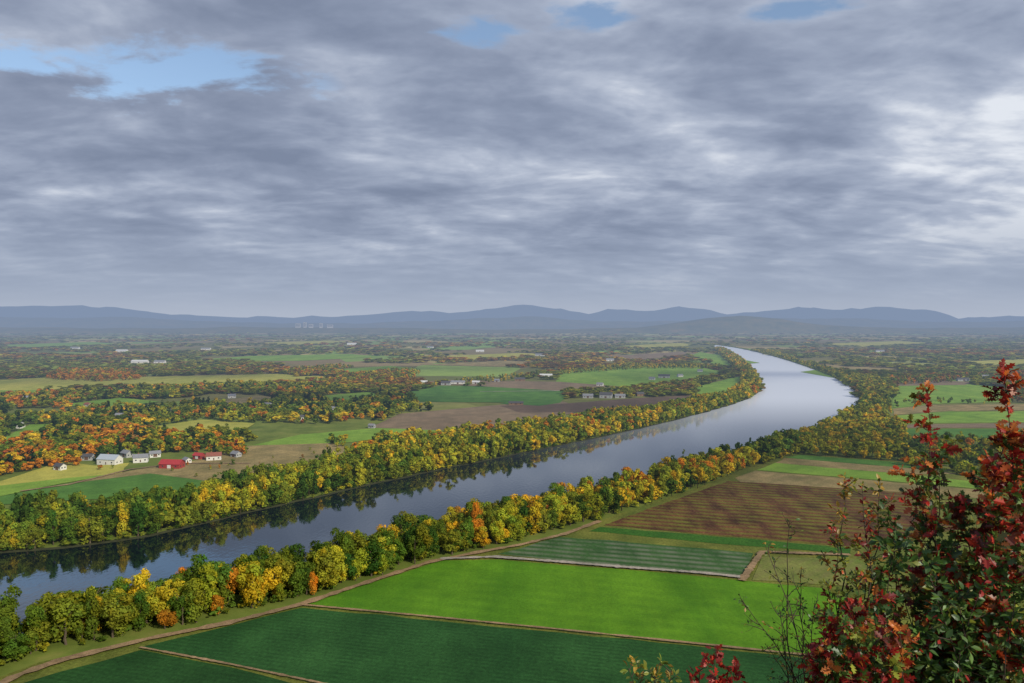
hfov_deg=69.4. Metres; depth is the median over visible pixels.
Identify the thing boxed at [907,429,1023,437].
field
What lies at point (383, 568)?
tree
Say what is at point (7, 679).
dirt track
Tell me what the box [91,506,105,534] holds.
tree
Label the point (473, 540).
tree
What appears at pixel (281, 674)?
dirt track
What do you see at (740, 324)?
hill
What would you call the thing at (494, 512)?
tree
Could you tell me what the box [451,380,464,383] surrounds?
farm building
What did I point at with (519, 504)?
tree
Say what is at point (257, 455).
field
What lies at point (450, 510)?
tree
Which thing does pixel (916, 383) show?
field
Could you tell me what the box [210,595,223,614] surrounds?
tree
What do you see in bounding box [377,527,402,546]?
tree
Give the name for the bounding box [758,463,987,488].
field
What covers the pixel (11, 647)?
tree
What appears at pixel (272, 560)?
tree
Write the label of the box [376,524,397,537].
tree
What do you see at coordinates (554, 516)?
tree
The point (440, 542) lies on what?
tree
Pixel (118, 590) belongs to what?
tree
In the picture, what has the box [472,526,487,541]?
tree
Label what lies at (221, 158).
sky
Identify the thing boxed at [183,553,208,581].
tree
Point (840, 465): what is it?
field
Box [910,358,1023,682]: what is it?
oak sapling
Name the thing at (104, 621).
tree
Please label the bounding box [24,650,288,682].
field
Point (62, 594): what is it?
tree
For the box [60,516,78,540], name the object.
tree
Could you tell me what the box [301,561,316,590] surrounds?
tree
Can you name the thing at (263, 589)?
tree
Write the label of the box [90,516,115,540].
tree
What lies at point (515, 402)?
farm building
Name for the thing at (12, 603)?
tree
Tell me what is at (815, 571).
field
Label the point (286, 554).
tree
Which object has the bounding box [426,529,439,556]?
tree
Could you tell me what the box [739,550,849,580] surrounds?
dirt track
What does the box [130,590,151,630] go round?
tree
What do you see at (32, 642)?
tree
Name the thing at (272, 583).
tree
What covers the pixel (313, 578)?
tree
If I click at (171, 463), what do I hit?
farm building
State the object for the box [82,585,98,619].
tree
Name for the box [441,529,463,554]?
tree
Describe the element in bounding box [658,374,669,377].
farm building
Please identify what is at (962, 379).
farm building
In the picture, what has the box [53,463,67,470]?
house
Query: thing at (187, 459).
farm building
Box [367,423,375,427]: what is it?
house
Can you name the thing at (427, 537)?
tree
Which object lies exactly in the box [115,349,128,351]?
farm building
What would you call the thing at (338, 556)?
tree
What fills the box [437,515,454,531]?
tree
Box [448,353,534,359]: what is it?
field
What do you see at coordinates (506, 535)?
tree
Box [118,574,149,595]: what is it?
tree
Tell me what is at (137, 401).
field
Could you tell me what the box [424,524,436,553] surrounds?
tree
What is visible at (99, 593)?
tree
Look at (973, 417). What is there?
field
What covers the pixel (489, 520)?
tree
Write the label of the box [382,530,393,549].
tree
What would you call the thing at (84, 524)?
tree
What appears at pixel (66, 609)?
tree
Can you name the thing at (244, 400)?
field
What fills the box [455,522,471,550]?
tree
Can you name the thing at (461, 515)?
tree
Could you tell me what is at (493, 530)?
tree
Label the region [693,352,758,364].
field
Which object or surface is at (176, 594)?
tree
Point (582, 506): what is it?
tree
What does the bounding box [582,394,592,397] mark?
farm building
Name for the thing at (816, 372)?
field
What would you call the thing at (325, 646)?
field
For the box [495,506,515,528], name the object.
tree
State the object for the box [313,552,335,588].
tree
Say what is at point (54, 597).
tree
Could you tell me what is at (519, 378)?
farm building
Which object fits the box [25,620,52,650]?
tree
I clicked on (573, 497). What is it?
tree
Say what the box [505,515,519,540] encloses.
tree
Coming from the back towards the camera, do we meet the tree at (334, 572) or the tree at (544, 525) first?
the tree at (544, 525)
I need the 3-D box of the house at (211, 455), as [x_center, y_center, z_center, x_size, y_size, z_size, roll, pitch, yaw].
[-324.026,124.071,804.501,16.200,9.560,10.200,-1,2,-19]
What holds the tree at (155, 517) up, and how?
on the ground
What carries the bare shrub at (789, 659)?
on the hillside
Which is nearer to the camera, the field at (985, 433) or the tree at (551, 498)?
the tree at (551, 498)
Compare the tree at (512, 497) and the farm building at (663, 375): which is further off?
the farm building at (663, 375)
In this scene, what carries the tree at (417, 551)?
on the ground
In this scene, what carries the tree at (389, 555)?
on the ground
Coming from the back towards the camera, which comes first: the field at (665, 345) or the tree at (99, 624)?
the field at (665, 345)
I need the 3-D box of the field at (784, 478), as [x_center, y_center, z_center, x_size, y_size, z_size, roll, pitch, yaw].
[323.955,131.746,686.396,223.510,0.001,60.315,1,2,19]
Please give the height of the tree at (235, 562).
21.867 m
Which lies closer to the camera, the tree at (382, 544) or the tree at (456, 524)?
the tree at (382, 544)
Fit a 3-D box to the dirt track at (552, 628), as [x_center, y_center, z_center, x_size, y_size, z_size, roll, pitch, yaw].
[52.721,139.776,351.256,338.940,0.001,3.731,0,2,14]
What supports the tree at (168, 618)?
on the ground
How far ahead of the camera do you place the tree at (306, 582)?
405.45 m
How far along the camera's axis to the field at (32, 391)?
1613.50 m
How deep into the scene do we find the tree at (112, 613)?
348.84 m
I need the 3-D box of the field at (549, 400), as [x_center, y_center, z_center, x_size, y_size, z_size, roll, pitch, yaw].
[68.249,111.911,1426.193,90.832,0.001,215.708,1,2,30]
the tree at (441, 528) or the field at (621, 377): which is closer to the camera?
the tree at (441, 528)
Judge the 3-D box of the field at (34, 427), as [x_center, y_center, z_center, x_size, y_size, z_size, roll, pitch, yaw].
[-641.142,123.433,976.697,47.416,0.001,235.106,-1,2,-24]
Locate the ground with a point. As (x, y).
(264, 429)
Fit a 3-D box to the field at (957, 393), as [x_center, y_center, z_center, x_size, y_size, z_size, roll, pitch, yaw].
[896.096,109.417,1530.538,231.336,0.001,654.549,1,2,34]
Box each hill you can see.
[0,305,1023,323]
[0,316,1023,329]
[0,316,1023,332]
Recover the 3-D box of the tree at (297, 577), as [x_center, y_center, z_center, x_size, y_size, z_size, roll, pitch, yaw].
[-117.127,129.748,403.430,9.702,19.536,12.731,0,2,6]
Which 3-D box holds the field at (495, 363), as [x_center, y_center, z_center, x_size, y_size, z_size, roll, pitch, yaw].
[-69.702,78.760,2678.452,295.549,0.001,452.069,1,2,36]
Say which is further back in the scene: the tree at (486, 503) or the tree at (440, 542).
the tree at (486, 503)
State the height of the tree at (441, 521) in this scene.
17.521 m
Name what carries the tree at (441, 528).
on the ground
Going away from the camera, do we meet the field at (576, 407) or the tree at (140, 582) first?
the tree at (140, 582)
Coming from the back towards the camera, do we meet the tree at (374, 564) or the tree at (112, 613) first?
the tree at (374, 564)
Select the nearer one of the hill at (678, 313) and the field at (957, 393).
the field at (957, 393)
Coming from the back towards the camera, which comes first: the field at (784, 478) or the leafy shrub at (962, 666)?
the field at (784, 478)
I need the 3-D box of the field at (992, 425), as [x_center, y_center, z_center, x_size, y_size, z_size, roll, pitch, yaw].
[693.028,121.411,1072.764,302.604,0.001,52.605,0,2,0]
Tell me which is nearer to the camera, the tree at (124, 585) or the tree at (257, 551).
the tree at (124, 585)
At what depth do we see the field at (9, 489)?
681.16 m
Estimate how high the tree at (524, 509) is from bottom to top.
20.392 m
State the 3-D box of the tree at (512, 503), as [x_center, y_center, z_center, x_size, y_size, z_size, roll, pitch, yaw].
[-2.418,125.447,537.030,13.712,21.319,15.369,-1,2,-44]
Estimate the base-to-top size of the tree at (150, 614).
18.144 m
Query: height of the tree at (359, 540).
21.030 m
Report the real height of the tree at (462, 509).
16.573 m
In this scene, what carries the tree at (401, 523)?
on the ground
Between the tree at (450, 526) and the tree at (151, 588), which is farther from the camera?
the tree at (450, 526)
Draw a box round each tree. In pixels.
[0,522,19,548]
[0,584,21,629]
[0,605,19,645]
[0,619,15,657]
[0,633,30,661]
[8,611,23,634]
[15,520,33,548]
[15,617,28,634]
[21,632,38,653]
[23,524,44,548]
[25,604,49,644]
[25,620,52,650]
[26,591,54,631]
[45,510,60,544]
[47,592,88,644]
[47,597,67,640]
[48,591,77,628]
[48,592,79,640]
[57,518,79,540]
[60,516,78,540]
[69,589,84,601]
[71,526,90,541]
[73,616,87,637]
[74,516,104,542]
[74,621,84,639]
[77,586,114,604]
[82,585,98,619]
[83,586,102,639]
[83,596,104,631]
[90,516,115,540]
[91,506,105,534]
[91,507,112,538]
[98,614,114,630]
[99,592,133,637]
[100,590,119,618]
[108,594,138,636]
[110,575,129,594]
[113,587,124,596]
[116,500,129,536]
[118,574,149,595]
[127,502,148,535]
[128,568,150,593]
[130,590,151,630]
[131,579,152,591]
[131,589,164,622]
[146,585,155,594]
[146,585,172,623]
[149,581,156,592]
[150,507,163,532]
[155,578,166,587]
[156,609,178,628]
[164,578,185,588]
[164,591,180,610]
[166,575,185,597]
[166,592,196,624]
[167,570,187,582]
[170,578,184,599]
[174,586,183,608]
[175,567,187,574]
[182,580,206,623]
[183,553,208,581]
[186,562,219,612]
[189,567,202,579]
[198,560,226,595]
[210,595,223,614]
[216,563,236,605]
[225,566,240,604]
[231,554,247,591]
[235,562,247,593]
[236,561,265,607]
[237,577,250,605]
[239,554,262,570]
[245,576,267,602]
[251,546,271,568]
[255,558,264,576]
[260,545,275,565]
[263,565,288,594]
[264,552,287,572]
[275,559,296,591]
[275,583,284,601]
[277,547,293,560]
[287,556,305,574]
[288,543,305,560]
[288,561,306,595]
[300,568,311,594]
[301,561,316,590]
[303,548,327,565]
[307,571,317,594]
[310,540,332,560]
[312,547,326,569]
[313,544,335,557]
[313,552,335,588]
[315,565,342,588]
[328,545,341,565]
[330,527,344,546]
[330,547,349,582]
[338,532,356,562]
[341,538,351,554]
[341,553,356,579]
[351,533,367,556]
[351,559,362,580]
[352,548,370,577]
[354,529,365,540]
[361,540,383,576]
[364,532,381,560]
[372,548,396,567]
[374,536,392,555]
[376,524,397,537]
[376,554,389,574]
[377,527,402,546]
[377,536,397,562]
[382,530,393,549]
[387,523,399,541]
[389,514,411,546]
[393,538,406,564]
[399,511,418,526]
[403,525,419,560]
[405,535,427,563]
[412,525,433,560]
[413,515,426,525]
[416,523,441,547]
[422,519,431,525]
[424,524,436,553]
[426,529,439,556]
[429,519,439,534]
[433,534,443,550]
[436,523,446,548]
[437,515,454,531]
[438,519,447,530]
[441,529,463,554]
[444,506,460,524]
[446,522,454,539]
[449,512,464,523]
[451,529,473,549]
[453,505,460,520]
[453,521,462,528]
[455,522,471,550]
[460,507,468,519]
[462,516,473,549]
[463,502,472,518]
[469,498,484,510]
[470,520,480,543]
[471,501,484,520]
[472,514,487,529]
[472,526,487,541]
[473,518,484,528]
[474,526,491,548]
[481,501,490,508]
[484,502,496,510]
[484,509,496,538]
[484,509,499,536]
[489,520,504,543]
[491,505,499,516]
[491,523,502,543]
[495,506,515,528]
[499,496,510,507]
[501,527,509,537]
[502,500,518,509]
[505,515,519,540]
[510,494,518,506]
[510,514,527,537]
[513,507,527,525]
[514,495,521,502]
[517,501,523,508]
[517,505,532,530]
[518,494,532,505]
[518,499,528,507]
[524,501,542,534]
[530,495,541,505]
[535,498,546,529]
[535,508,551,532]
[542,494,557,508]
[546,509,558,529]
[549,482,571,498]
[551,495,563,523]
[553,498,563,527]
[554,510,563,527]
[560,496,567,511]
[560,503,578,525]
[566,491,586,505]
[569,508,582,523]
[578,500,592,521]
[581,503,591,519]
[583,489,603,519]
[593,491,605,517]
[599,484,614,513]
[599,488,614,512]
[609,488,624,512]
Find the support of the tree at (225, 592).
on the ground
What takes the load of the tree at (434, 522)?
on the ground
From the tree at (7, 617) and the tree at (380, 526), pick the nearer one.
the tree at (7, 617)
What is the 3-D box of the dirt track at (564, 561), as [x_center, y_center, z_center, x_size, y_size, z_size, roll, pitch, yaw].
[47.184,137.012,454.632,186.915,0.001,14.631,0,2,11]
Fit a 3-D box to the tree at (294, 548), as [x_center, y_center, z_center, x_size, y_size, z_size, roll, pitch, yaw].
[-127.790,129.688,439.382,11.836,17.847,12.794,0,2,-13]
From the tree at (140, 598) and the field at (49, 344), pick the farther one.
the field at (49, 344)
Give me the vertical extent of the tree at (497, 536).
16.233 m
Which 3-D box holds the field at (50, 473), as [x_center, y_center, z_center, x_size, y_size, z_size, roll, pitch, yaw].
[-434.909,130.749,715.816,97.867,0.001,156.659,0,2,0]
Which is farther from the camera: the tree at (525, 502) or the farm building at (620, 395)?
the farm building at (620, 395)
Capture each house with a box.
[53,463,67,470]
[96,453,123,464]
[132,453,148,462]
[206,451,221,460]
[228,393,235,397]
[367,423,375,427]
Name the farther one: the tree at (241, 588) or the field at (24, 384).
the field at (24, 384)
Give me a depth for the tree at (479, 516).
510.99 m
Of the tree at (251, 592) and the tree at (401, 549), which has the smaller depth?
the tree at (251, 592)
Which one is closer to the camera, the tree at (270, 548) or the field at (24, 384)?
the tree at (270, 548)
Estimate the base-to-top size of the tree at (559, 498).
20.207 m
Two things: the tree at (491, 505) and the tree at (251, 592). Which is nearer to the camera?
the tree at (251, 592)
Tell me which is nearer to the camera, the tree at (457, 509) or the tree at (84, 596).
the tree at (84, 596)
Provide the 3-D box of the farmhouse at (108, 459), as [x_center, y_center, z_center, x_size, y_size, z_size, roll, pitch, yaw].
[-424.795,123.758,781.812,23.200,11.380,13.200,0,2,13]
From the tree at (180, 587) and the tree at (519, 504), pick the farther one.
the tree at (519, 504)
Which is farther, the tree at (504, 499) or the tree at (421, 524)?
the tree at (504, 499)
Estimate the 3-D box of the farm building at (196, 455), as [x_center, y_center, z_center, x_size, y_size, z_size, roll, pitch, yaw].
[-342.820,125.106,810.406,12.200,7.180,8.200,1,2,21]
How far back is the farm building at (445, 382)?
1757.66 m
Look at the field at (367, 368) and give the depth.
2375.80 m
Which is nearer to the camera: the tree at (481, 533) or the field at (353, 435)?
the tree at (481, 533)
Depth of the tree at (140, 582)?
375.87 m
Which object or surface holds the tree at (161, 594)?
on the ground
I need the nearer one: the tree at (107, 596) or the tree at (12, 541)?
the tree at (107, 596)
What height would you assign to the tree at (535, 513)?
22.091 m
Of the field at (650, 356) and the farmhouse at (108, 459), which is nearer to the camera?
the farmhouse at (108, 459)
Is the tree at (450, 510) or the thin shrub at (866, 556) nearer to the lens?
the thin shrub at (866, 556)
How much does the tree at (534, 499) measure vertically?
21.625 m
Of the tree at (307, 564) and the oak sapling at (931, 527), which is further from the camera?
the tree at (307, 564)
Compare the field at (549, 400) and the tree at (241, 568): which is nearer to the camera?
the tree at (241, 568)
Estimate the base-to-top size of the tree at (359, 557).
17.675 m
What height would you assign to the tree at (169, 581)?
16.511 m
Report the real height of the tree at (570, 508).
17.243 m
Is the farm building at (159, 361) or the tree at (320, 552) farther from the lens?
the farm building at (159, 361)
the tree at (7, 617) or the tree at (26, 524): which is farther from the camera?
the tree at (26, 524)
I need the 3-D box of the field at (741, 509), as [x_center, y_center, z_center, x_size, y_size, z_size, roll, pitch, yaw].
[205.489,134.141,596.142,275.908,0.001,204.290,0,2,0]
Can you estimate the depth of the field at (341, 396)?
1501.34 m
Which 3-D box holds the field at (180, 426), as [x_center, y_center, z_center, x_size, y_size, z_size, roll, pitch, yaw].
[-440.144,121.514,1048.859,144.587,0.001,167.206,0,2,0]
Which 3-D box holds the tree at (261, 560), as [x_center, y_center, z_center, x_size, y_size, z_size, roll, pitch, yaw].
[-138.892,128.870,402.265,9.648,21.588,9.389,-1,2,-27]
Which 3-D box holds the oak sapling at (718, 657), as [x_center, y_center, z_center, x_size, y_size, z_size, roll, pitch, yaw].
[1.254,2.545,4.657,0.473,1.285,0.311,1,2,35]
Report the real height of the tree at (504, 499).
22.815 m
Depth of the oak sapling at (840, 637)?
4.33 m
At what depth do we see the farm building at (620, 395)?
1456.73 m
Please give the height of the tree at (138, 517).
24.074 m
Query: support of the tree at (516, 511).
on the ground
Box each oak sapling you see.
[686,643,746,682]
[797,584,919,682]
[860,380,976,675]
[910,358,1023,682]
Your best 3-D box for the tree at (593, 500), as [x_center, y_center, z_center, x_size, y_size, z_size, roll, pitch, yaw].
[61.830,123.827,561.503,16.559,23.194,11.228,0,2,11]
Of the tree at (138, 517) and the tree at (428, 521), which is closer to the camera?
the tree at (428, 521)
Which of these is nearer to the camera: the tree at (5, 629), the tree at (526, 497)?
the tree at (5, 629)
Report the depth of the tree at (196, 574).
388.91 m
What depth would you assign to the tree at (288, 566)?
405.23 m
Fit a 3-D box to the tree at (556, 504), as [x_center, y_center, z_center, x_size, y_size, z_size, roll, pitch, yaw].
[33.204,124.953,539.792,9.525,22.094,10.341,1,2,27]
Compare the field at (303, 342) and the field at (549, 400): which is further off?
the field at (303, 342)
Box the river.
[0,345,858,623]
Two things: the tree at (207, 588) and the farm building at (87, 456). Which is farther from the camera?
the farm building at (87, 456)
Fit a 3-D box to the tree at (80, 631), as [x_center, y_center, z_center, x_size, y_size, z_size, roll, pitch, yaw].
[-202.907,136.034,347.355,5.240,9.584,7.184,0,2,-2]
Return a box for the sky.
[0,0,1023,318]
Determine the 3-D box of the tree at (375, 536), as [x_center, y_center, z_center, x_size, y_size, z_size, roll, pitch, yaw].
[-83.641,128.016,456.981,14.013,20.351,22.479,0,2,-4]
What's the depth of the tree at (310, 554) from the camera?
431.16 m
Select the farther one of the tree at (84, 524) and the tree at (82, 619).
the tree at (84, 524)
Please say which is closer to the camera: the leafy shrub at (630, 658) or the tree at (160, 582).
the leafy shrub at (630, 658)
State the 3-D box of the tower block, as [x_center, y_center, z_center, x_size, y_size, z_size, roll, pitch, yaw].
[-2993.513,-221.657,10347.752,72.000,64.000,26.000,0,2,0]
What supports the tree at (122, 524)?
on the ground
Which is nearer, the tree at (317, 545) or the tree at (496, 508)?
the tree at (317, 545)
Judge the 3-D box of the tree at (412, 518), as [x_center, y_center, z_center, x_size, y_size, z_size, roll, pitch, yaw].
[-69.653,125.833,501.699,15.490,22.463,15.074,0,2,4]
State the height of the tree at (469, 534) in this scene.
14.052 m
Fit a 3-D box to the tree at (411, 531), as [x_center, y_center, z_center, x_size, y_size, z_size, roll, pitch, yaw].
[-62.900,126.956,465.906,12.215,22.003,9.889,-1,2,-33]
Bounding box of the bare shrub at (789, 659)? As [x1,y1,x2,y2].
[733,513,826,682]
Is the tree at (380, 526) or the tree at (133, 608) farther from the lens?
the tree at (380, 526)
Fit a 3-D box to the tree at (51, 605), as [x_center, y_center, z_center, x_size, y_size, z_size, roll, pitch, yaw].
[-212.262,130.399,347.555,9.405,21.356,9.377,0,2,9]
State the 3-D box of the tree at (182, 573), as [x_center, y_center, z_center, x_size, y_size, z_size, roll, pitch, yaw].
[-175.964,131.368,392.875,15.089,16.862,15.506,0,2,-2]
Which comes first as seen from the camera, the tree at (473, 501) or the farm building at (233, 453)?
the tree at (473, 501)
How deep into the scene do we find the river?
654.88 m
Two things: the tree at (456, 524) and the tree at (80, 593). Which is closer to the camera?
the tree at (80, 593)
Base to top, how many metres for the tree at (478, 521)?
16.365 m
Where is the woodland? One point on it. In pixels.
(380, 456)
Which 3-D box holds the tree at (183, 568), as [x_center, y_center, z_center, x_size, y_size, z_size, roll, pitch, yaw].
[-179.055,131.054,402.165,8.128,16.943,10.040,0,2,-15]
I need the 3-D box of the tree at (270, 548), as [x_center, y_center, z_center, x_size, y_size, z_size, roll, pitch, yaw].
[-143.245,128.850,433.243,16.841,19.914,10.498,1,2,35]
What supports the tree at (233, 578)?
on the ground
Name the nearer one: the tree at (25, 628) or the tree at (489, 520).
the tree at (25, 628)
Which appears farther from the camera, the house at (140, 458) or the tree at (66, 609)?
the house at (140, 458)
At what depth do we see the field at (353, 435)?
958.12 m
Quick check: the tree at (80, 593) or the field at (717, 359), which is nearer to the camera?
the tree at (80, 593)
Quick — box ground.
[0,333,1023,676]
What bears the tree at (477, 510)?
on the ground
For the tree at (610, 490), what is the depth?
578.03 m
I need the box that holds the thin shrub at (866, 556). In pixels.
[808,472,930,672]
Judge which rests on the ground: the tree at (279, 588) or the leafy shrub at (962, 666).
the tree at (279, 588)
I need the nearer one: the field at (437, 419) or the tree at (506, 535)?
the tree at (506, 535)
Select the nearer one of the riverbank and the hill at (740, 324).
the riverbank
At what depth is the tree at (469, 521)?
485.02 m
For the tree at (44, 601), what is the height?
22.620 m
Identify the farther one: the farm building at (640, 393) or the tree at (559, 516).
the farm building at (640, 393)
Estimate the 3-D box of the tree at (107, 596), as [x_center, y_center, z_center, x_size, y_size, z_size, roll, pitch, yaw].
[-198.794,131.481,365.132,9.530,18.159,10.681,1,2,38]
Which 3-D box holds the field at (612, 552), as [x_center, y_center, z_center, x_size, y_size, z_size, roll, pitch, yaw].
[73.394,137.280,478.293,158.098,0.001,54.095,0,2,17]
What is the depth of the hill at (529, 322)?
15193.44 m
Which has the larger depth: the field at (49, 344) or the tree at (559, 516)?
the field at (49, 344)
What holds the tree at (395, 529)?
on the ground
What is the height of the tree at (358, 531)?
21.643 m
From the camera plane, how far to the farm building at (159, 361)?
2702.11 m
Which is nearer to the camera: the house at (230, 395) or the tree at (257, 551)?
the tree at (257, 551)
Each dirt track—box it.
[0,520,600,682]
[20,463,248,490]
[140,646,323,682]
[299,603,804,654]
[440,555,739,577]
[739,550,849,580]
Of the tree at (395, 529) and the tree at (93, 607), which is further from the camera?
the tree at (395, 529)
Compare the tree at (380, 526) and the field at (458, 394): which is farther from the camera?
the field at (458, 394)
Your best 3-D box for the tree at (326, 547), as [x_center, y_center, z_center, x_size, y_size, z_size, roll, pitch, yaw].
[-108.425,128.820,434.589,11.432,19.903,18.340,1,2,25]
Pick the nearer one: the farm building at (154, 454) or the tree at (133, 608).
the tree at (133, 608)
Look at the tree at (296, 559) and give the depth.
414.34 m
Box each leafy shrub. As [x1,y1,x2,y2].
[620,653,681,682]
[846,535,1023,682]
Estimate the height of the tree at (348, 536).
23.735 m
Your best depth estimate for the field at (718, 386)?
1727.85 m
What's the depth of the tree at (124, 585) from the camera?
382.43 m
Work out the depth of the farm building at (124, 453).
818.97 m
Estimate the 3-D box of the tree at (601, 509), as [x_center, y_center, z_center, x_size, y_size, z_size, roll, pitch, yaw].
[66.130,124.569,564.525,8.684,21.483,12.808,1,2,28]
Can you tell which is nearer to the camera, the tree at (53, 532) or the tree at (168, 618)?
the tree at (168, 618)
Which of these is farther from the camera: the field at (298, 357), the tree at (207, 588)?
the field at (298, 357)
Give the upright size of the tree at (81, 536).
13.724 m
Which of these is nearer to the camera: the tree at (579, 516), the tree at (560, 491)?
the tree at (579, 516)
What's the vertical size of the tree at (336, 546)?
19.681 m
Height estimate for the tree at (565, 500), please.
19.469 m
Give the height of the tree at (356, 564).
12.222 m
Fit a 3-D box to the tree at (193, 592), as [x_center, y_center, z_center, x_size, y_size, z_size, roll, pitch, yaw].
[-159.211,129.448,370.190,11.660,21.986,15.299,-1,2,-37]
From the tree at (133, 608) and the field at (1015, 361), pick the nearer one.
the tree at (133, 608)
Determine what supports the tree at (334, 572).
on the ground
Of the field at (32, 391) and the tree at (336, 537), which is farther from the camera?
the field at (32, 391)
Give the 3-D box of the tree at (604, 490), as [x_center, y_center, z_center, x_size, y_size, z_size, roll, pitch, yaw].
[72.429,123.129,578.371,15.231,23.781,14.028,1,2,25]
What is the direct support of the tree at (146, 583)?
on the ground
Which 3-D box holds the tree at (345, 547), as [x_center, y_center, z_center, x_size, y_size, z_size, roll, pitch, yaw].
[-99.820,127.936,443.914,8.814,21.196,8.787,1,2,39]
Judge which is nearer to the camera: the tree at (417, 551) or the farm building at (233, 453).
the tree at (417, 551)
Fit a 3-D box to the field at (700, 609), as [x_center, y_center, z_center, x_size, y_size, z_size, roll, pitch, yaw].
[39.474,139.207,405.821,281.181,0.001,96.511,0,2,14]
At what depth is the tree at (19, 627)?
342.05 m
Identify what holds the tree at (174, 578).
on the ground
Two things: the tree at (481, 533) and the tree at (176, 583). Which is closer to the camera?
the tree at (176, 583)
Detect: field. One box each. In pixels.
[0,374,293,389]
[0,389,122,392]
[0,424,47,443]
[0,453,1023,682]
[0,461,128,485]
[0,473,203,503]
[0,474,111,495]
[7,342,112,347]
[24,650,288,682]
[72,398,159,406]
[83,443,343,481]
[143,608,844,682]
[151,376,323,383]
[160,420,254,432]
[200,354,375,360]
[218,396,270,405]
[251,428,443,445]
[265,340,351,344]
[309,559,844,652]
[319,392,379,400]
[344,366,415,371]
[376,401,574,429]
[407,386,562,402]
[426,361,532,366]
[429,380,615,389]
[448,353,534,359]
[499,537,752,574]
[501,395,566,405]
[502,395,691,412]
[556,366,718,385]
[591,527,850,553]
[606,481,957,545]
[609,352,695,359]
[627,343,691,347]
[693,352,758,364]
[697,376,739,393]
[736,471,998,499]
[752,556,895,588]
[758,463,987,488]
[776,458,955,473]
[786,455,948,469]
[803,370,834,377]
[832,341,923,346]
[892,384,1011,407]
[893,404,1023,414]
[897,411,1023,423]
[898,380,968,385]
[907,423,1023,427]
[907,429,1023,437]
[961,359,1023,364]
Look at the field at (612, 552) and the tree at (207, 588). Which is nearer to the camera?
the tree at (207, 588)
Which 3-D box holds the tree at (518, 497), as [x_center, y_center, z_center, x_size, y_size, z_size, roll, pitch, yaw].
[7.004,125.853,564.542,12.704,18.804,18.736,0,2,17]
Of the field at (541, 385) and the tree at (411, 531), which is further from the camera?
the field at (541, 385)
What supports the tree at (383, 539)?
on the ground
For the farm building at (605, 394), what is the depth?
1456.25 m
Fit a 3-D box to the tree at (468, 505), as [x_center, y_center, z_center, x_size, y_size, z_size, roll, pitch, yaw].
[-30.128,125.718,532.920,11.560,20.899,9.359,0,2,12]
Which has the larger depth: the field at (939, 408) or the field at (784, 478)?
the field at (939, 408)
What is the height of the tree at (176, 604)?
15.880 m
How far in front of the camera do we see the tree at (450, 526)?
499.98 m
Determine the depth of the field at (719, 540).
507.56 m
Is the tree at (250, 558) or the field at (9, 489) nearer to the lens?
the tree at (250, 558)
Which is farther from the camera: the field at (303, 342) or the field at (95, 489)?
the field at (303, 342)
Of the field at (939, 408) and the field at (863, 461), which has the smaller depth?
the field at (863, 461)
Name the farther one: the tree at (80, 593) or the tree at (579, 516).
the tree at (579, 516)
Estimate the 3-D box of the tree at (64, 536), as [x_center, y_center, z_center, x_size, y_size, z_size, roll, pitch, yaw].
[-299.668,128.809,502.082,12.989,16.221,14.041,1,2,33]
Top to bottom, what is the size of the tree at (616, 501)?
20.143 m
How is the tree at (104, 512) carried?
on the ground
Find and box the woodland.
[0,332,1023,664]
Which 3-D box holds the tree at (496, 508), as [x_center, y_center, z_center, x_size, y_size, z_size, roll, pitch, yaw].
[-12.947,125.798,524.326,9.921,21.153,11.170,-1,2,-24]
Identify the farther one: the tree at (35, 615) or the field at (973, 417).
the field at (973, 417)
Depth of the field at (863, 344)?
5135.51 m
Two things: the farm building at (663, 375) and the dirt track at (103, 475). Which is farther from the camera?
the farm building at (663, 375)
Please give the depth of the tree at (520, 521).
510.15 m
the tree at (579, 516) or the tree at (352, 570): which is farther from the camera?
the tree at (579, 516)
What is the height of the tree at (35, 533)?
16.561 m
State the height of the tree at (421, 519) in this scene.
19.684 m
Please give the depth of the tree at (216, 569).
387.83 m
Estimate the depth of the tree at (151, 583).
385.32 m
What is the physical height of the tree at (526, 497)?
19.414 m
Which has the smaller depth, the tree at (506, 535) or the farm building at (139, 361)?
the tree at (506, 535)
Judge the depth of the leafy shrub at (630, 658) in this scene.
4.63 m
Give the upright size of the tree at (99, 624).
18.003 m
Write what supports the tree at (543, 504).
on the ground
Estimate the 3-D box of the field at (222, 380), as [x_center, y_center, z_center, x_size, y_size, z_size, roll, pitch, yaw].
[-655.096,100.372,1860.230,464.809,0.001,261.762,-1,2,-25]
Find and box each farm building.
[81,453,94,460]
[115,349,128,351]
[120,449,132,457]
[131,360,148,362]
[149,450,160,457]
[153,360,166,362]
[158,459,185,468]
[182,457,191,462]
[192,452,205,459]
[230,450,241,456]
[441,381,450,384]
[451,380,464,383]
[508,401,523,404]
[515,377,524,380]
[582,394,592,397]
[599,392,612,397]
[615,394,625,397]
[636,392,644,395]
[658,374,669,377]
[956,378,969,380]
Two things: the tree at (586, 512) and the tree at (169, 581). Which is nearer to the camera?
the tree at (169, 581)
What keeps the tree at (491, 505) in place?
on the ground

